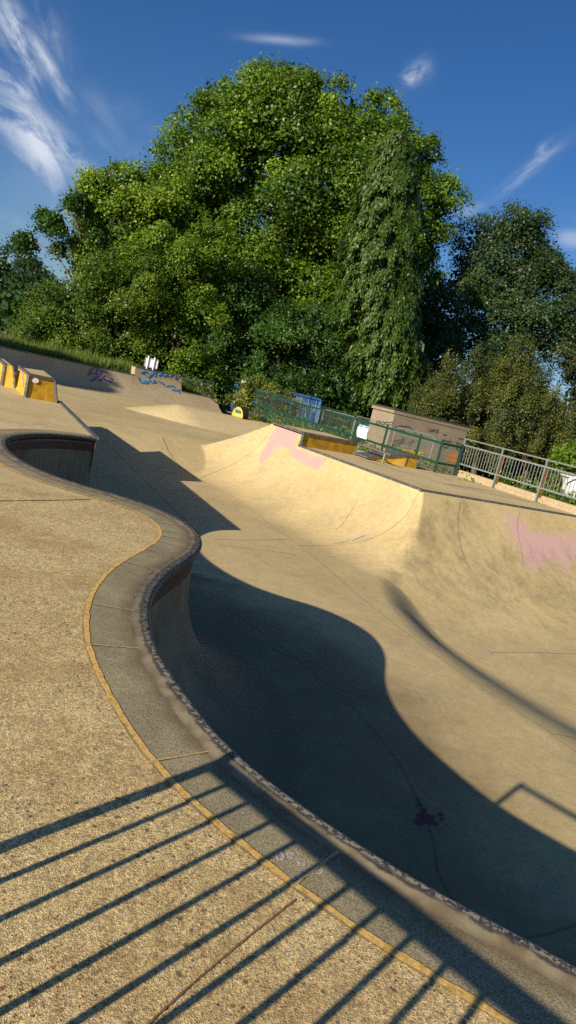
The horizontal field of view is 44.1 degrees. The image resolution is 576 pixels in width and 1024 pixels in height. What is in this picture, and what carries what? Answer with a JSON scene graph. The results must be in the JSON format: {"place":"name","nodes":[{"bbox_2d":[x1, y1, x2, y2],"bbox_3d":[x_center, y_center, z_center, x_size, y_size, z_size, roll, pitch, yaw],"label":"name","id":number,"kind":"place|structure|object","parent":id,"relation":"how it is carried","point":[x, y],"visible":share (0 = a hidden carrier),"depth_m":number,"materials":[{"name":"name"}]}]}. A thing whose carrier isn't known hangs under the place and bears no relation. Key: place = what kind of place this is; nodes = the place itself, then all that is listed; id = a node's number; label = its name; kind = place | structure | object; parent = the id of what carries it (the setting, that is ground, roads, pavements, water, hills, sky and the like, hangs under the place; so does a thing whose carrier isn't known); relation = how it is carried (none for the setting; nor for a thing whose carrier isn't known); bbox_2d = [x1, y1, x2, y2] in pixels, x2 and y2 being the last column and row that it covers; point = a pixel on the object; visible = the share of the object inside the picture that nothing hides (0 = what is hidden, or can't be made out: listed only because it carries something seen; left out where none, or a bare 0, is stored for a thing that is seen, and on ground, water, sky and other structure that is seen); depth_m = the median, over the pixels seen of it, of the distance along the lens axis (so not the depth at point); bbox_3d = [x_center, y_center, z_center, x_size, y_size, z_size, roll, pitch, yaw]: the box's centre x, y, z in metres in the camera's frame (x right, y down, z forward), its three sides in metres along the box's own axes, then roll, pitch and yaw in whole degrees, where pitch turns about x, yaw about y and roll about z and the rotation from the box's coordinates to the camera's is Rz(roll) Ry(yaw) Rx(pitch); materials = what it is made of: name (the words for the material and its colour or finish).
{"place":"outdoors","nodes":[
{"label":"outdoors","id":0,"kind":"place"},
{"bbox_2d":[0,386,94,498],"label":"deck","id":1,"kind":"structure","parent":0,"point":[18,410],"depth_m":12.65,"materials":[{"name":"beige concrete"}]},
{"bbox_2d":[0,358,15,388],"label":"yellow ledge","id":2,"kind":"object","parent":1,"relation":"on","point":[7,374],"visible":1,"depth_m":17.15,"materials":[{"name":"paint"}]},
{"bbox_2d":[15,365,57,402],"bbox_3d":[-6.120,-3.122,17.074,0.923,0.548,2.774,9,11,-27],"label":"yellow ledge","id":3,"kind":"object","parent":1,"relation":"on","point":[38,384],"visible":1,"depth_m":16.04,"materials":[{"name":"paint"}]},
{"bbox_2d":[58,400,98,439],"bbox_3d":[-4.258,-1.896,14.201,0.090,0.050,5.267,9,11,-26],"label":"steel edge","id":4,"kind":"object","parent":1,"relation":"on","point":[80,421],"visible":0.86,"depth_m":13.57,"materials":[{"name":"grey metal"}]},
{"bbox_2d":[0,333,205,394],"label":"grass","id":5,"kind":"structure","parent":0,"point":[40,347],"depth_m":37.94,"materials":[{"name":"green plant"}]},
{"bbox_2d":[124,404,269,435],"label":"concrete bank","id":6,"kind":"structure","parent":0,"point":[215,421],"depth_m":30.12,"materials":[{"name":"beige concrete"}]},
{"bbox_2d":[231,406,247,418],"bbox_3d":[-2.130,-4.491,31.954,0.736,0.465,0.374,22,13,39],"label":"half disc","id":7,"kind":"object","parent":6,"relation":"on","point":[240,412],"visible":1,"depth_m":31.81,"materials":[{"name":"yellow"}]},
{"bbox_2d":[0,482,502,1023],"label":"deck","id":8,"kind":"structure","parent":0,"point":[136,886],"depth_m":2.25,"materials":[{"name":"beige concrete"}]},
{"bbox_2d":[0,330,572,503],"bbox_3d":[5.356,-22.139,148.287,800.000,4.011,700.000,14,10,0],"label":"ground","id":9,"kind":"structure","parent":0,"point":[224,411],"depth_m":44.39,"materials":[{"name":"green plant"}]},
{"bbox_2d":[0,237,25,330],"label":"holm oak","id":10,"kind":"object","parent":9,"relation":"on","point":[4,284],"visible":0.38,"depth_m":53.71,"materials":[{"name":"green plant"}]},
{"bbox_2d":[5,253,59,298],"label":"distant tree","id":11,"kind":"object","parent":9,"relation":"on","point":[38,272],"visible":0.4,"depth_m":92.05,"materials":[{"name":"green plant"}]},
{"bbox_2d":[3,186,118,346],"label":"tree","id":12,"kind":"object","parent":9,"relation":"on","point":[52,223],"visible":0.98,"depth_m":43.41,"materials":[{"name":"green plant"}]},
{"bbox_2d":[1,232,174,369],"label":"hawthorn bush","id":13,"kind":"object","parent":9,"relation":"on","point":[93,286],"visible":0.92,"depth_m":42.63,"materials":[{"name":"green plant"}]},
{"bbox_2d":[45,152,218,358],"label":"plane tree","id":14,"kind":"object","parent":9,"relation":"on","point":[136,202],"visible":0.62,"depth_m":44.24,"materials":[{"name":"green plant"}]},
{"bbox_2d":[144,356,158,369],"bbox_3d":[-7.748,-7.549,39.483,0.770,2.167,0.172,14,10,0],"label":"notice board","id":15,"kind":"object","parent":9,"relation":"on","point":[152,363],"visible":0.72,"depth_m":39.38,"materials":[{"name":"metal"}]},
{"bbox_2d":[112,212,243,406],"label":"hanging lime tree","id":16,"kind":"object","parent":9,"relation":"on","point":[195,258],"visible":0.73,"depth_m":43.93,"materials":[{"name":"green plant"}]},
{"bbox_2d":[75,227,281,363],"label":"sycamore tree","id":17,"kind":"object","parent":9,"relation":"on","point":[196,318],"depth_m":56.40,"materials":[{"name":"green plant"}]},
{"bbox_2d":[216,373,304,425],"bbox_3d":[-1.320,-5.378,36.651,4.585,3.646,3.428,14,10,0],"label":"bramble bush","id":18,"kind":"object","parent":9,"relation":"on","point":[244,397],"visible":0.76,"depth_m":35.82,"materials":[{"name":"green plant"}]},
{"bbox_2d":[213,379,321,429],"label":"shipping container","id":19,"kind":"object","parent":9,"relation":"on","point":[316,401],"visible":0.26,"depth_m":45.34,"materials":[{"name":"blue metal"}]},
{"bbox_2d":[290,395,304,420],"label":"door","id":20,"kind":"structure","parent":19,"relation":"in","point":[299,398],"depth_m":44.79,"materials":[{"name":"grey paint"}]},
{"bbox_2d":[299,398,318,426],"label":"door","id":21,"kind":"structure","parent":19,"relation":"in","point":[307,400],"depth_m":45.26,"materials":[{"name":"blue paint"}]},
{"bbox_2d":[186,252,372,429],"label":"elder bush","id":22,"kind":"object","parent":9,"relation":"on","point":[275,330],"visible":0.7,"depth_m":45.34,"materials":[{"name":"green plant"}]},
{"bbox_2d":[143,51,420,371],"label":"plane tree","id":23,"kind":"object","parent":9,"relation":"on","point":[262,113],"visible":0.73,"depth_m":46.63,"materials":[{"name":"green plant"}]},
{"bbox_2d":[0,272,575,494],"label":"undergrowth","id":24,"kind":"object","parent":9,"relation":"on","point":[17,287],"visible":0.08,"depth_m":47.20,"materials":[{"name":"green plant"}]},
{"bbox_2d":[245,249,423,381],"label":"sycamore tree","id":25,"kind":"object","parent":9,"relation":"on","point":[301,369],"depth_m":57.03,"materials":[{"name":"green plant"}]},
{"bbox_2d":[241,380,463,475],"bbox_3d":[1.608,-3.785,30.447,1.166,1.830,16.667,8,11,-29],"label":"fence","id":26,"kind":"object","parent":9,"relation":"on","point":[387,427],"visible":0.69,"depth_m":27.14,"materials":[{"name":"green metal"}]},
{"bbox_2d":[357,424,369,439],"bbox_3d":[2.813,-3.028,26.847,0.105,0.493,0.733,7,12,-32],"label":"rules banner","id":27,"kind":"object","parent":26,"relation":"attached to","point":[362,430],"visible":1,"depth_m":26.83,"materials":[{"name":"white"}]},
{"bbox_2d":[318,129,435,411],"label":"conifer tree","id":28,"kind":"object","parent":9,"relation":"on","point":[376,299],"visible":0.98,"depth_m":42.48,"materials":[{"name":"green plant"}]},
{"bbox_2d":[335,111,476,321],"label":"plane tree","id":29,"kind":"object","parent":9,"relation":"on","point":[435,231],"visible":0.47,"depth_m":52.36,"materials":[{"name":"green plant"}]},
{"bbox_2d":[248,407,575,505],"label":"weeds","id":30,"kind":"object","parent":9,"relation":"on","point":[505,480],"visible":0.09,"depth_m":25.37,"materials":[{"name":"green plant"}]},
{"bbox_2d":[364,403,470,473],"bbox_3d":[6.320,-3.313,35.619,5.065,3.150,1.781,8,11,-30],"label":"hut","id":31,"kind":"object","parent":9,"relation":"on","point":[441,429],"visible":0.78,"depth_m":34.64,"materials":[{"name":"brown paint"}]},
{"bbox_2d":[415,276,469,385],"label":"holly tree","id":32,"kind":"object","parent":9,"relation":"on","point":[439,343],"visible":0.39,"depth_m":51.30,"materials":[{"name":"green plant"}]},
{"bbox_2d":[405,345,489,467],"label":"yew tree","id":33,"kind":"object","parent":9,"relation":"on","point":[438,397],"visible":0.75,"depth_m":40.66,"materials":[{"name":"green plant"}]},
{"bbox_2d":[458,337,523,473],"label":"yew tree","id":34,"kind":"object","parent":9,"relation":"on","point":[478,359],"visible":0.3,"depth_m":41.19,"materials":[{"name":"green plant"}]},
{"bbox_2d":[422,198,575,394],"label":"oak tree","id":35,"kind":"object","parent":9,"relation":"on","point":[512,304],"visible":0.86,"depth_m":55.54,"materials":[{"name":"green plant"}]},
{"bbox_2d":[480,329,575,500],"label":"yew tree","id":36,"kind":"object","parent":9,"relation":"on","point":[531,416],"visible":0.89,"depth_m":39.01,"materials":[{"name":"green plant"}]},
{"bbox_2d":[539,435,575,502],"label":"laurel bush","id":37,"kind":"object","parent":9,"relation":"on","point":[565,454],"visible":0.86,"depth_m":29.13,"materials":[{"name":"green plant"}]},
{"bbox_2d":[543,335,575,439],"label":"hedgerow tree","id":38,"kind":"object","parent":9,"relation":"on","point":[567,364],"visible":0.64,"depth_m":50.17,"materials":[{"name":"green plant"}]},
{"bbox_2d":[560,473,575,496],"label":"white bin","id":39,"kind":"object","parent":9,"relation":"on","point":[568,483],"visible":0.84,"depth_m":24.09,"materials":[{"name":"paint"}]},
{"bbox_2d":[0,0,575,422],"label":"sky","id":40,"kind":"structure","parent":0,"point":[85,81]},
{"bbox_2d":[57,385,575,966],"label":"bowl floor","id":41,"kind":"structure","parent":0,"point":[409,653],"depth_m":11.04,"materials":[{"name":"concrete"}]},
{"bbox_2d":[5,429,95,469],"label":"deck side wall","id":42,"kind":"structure","parent":41,"relation":"on","point":[92,452],"depth_m":11.99,"materials":[{"name":"concrete"}]},
{"bbox_2d":[0,346,222,413],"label":"quarter pipe","id":43,"kind":"object","parent":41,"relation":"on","point":[147,385],"visible":0.82,"depth_m":36.95,"materials":[{"name":"concrete"}]},
{"bbox_2d":[182,374,213,397],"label":"guard railing","id":44,"kind":"object","parent":43,"relation":"on","point":[197,381],"visible":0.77,"depth_m":41.43,"materials":[{"name":"metal"}]},
{"bbox_2d":[7,438,326,879],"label":"bowl wall","id":45,"kind":"structure","parent":41,"relation":"on","point":[237,700],"depth_m":6.68,"materials":[{"name":"concrete"}]},
{"bbox_2d":[0,428,575,1023],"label":"coping","id":46,"kind":"object","parent":45,"relation":"on","point":[498,972],"visible":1,"depth_m":2.66,"materials":[{"name":"concrete"}]},
{"bbox_2d":[293,402,319,428],"bbox_3d":[0.738,-4.986,39.218,2.612,2.021,0.493,19,11,30],"label":"temporary fence","id":47,"kind":"object","parent":41,"relation":"on","point":[312,411],"visible":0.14,"depth_m":38.81,"materials":[{"name":"metal"}]},
{"bbox_2d":[319,409,354,437],"bbox_3d":[2.476,-4.252,37.495,2.814,2.021,0.567,22,13,42],"label":"temporary fence","id":48,"kind":"object","parent":41,"relation":"on","point":[336,419],"visible":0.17,"depth_m":37.35,"materials":[{"name":"metal"}]},
{"bbox_2d":[389,427,434,464],"bbox_3d":[5.346,-2.638,31.053,2.400,1.821,0.381,16,10,16],"label":"temporary fence","id":49,"kind":"object","parent":41,"relation":"on","point":[415,444],"visible":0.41,"depth_m":30.89,"materials":[{"name":"metal"}]},
{"bbox_2d":[308,447,575,514],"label":"deck","id":50,"kind":"structure","parent":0,"point":[424,478],"depth_m":20.09,"materials":[{"name":"beige concrete"}]},
{"bbox_2d":[272,422,358,455],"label":"raised platform","id":51,"kind":"structure","parent":50,"relation":"on","point":[320,440],"depth_m":21.55,"materials":[{"name":"yellow paint"}]},
{"bbox_2d":[357,443,391,464],"bbox_3d":[2.600,-1.760,21.634,0.196,0.411,1.528,6,12,-37],"label":"grind rail","id":52,"kind":"object","parent":50,"relation":"on","point":[377,450],"visible":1,"depth_m":21.35,"materials":[{"name":"metal"}]},
{"bbox_2d":[356,450,421,468],"bbox_3d":[3.192,-1.766,22.484,2.110,0.407,0.728,8,11,-31],"label":"sloped ledge","id":53,"kind":"object","parent":50,"relation":"on","point":[404,459],"visible":1,"depth_m":22.34,"materials":[{"name":"yellow paint"}]},
{"bbox_2d":[298,445,575,516],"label":"steel edge","id":54,"kind":"object","parent":50,"relation":"on","point":[415,487],"visible":1,"depth_m":17.86,"materials":[{"name":"grey metal"}]},
{"bbox_2d":[455,438,575,501],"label":"guard railing","id":55,"kind":"object","parent":50,"relation":"on","point":[498,475],"visible":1,"depth_m":21.78,"materials":[{"name":"metal"}]},
{"bbox_2d":[457,470,575,513],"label":"plinth wall","id":56,"kind":"structure","parent":50,"relation":"on","point":[554,503],"depth_m":21.74,"materials":[{"name":"concrete"}]}
]}

